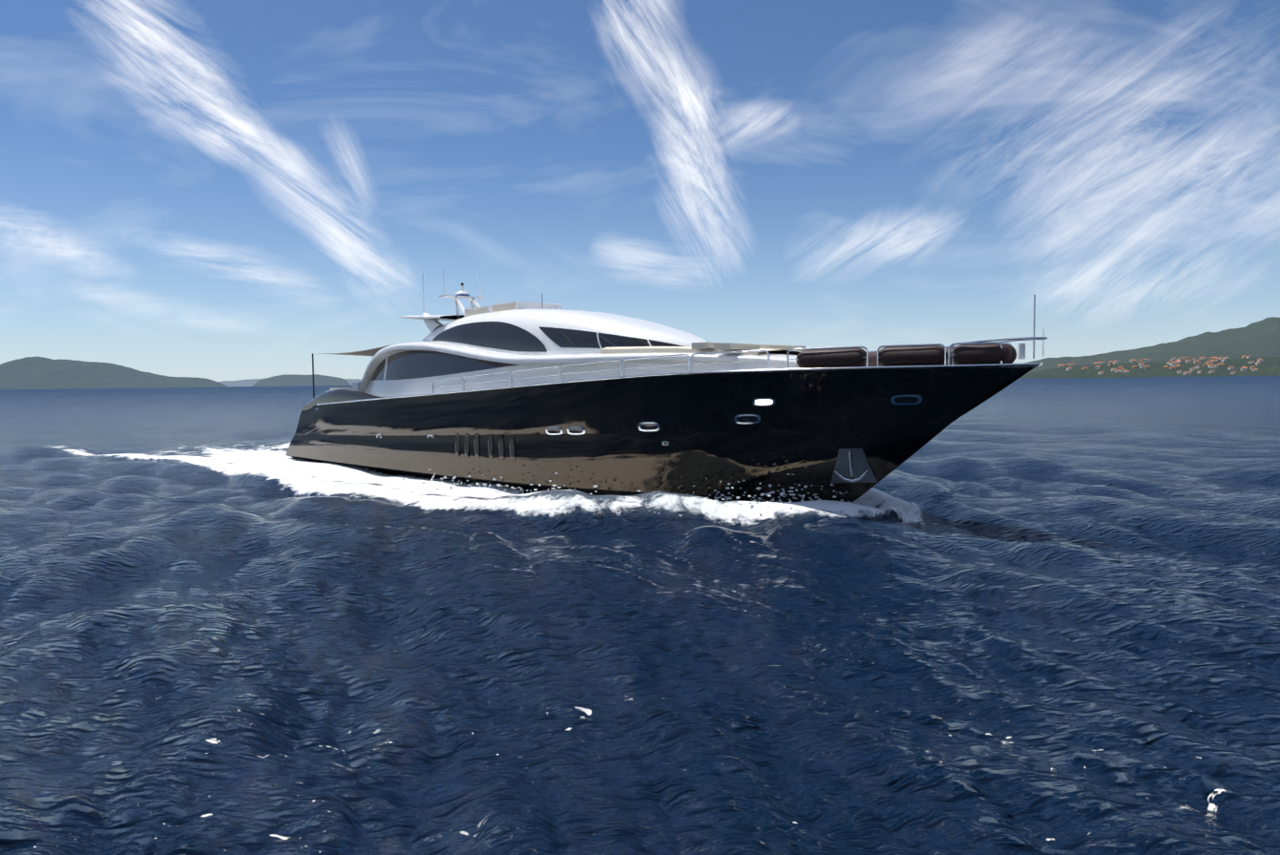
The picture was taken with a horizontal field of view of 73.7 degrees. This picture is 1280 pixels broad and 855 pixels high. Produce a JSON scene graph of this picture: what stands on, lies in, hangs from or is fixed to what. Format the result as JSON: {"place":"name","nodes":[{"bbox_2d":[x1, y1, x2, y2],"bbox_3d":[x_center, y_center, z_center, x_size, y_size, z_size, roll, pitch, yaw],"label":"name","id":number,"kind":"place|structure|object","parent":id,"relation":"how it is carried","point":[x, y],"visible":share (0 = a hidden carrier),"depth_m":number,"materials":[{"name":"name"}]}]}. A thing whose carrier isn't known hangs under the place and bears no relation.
{"place":"outdoors","nodes":[
{"label":"outdoors","id":0,"kind":"place"},
{"bbox_2d":[0,356,229,389],"bbox_3d":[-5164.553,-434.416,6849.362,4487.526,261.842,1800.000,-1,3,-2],"label":"island terrain","id":1,"kind":"structure","parent":0,"point":[34,373],"depth_m":6288.15,"materials":[{"name":"green plant"}]},
{"bbox_2d":[218,378,361,386],"bbox_3d":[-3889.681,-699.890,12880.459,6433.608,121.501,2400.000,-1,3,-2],"label":"coast terrain","id":2,"kind":"structure","parent":0,"point":[246,383],"depth_m":12196.33,"materials":[{"name":"grey"}]},
{"bbox_2d":[252,374,350,386],"bbox_3d":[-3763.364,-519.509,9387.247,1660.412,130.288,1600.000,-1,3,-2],"label":"headland terrain","id":3,"kind":"structure","parent":0,"point":[290,380],"depth_m":8869.95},
{"bbox_2d":[0,376,1279,854],"bbox_3d":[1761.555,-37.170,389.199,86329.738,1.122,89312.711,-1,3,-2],"label":"sea","id":4,"kind":"structure","parent":0,"point":[1029,617],"depth_m":11.13,"materials":[{"name":"liquid"}]},
{"bbox_2d":[380,466,895,516],"bbox_3d":[0.222,1.384,26.852,13.175,1.259,14.517,-4,4,-44],"label":"bow spray","id":5,"kind":"object","parent":4,"relation":"on","point":[726,497],"visible":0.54,"depth_m":22.22,"materials":[{"name":"white liquid"}]},
{"bbox_2d":[285,269,1047,502],"bbox_3d":[-2.908,-1.668,30.262,33.119,8.850,6.784,2,4,45],"label":"yacht","id":6,"kind":"object","parent":4,"relation":"on","point":[523,393],"visible":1,"depth_m":24.25,"materials":[{"name":"black"}]},
{"bbox_2d":[0,0,1279,381],"label":"sky","id":7,"kind":"structure","parent":0,"point":[215,190],"materials":[{"name":"blue"}]},
{"bbox_2d":[1019,356,1279,378],"bbox_3d":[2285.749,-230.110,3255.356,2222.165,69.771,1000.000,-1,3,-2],"label":"headland terrain","id":8,"kind":"structure","parent":0,"point":[1269,367],"depth_m":2877.62,"materials":[{"name":"green plant"}]},
{"bbox_2d":[1057,355,1263,375],"bbox_3d":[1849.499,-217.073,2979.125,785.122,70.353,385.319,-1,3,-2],"label":"village","id":9,"kind":"object","parent":8,"relation":"on","point":[1187,360],"visible":0.96,"depth_m":2948.57,"materials":[{"name":"beige"}]},
{"bbox_2d":[1023,316,1279,374],"bbox_3d":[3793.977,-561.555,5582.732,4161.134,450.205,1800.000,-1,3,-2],"label":"hill","id":10,"kind":"structure","parent":0,"point":[1258,339],"depth_m":5117.52,"materials":[{"name":"green plant"}]}
]}

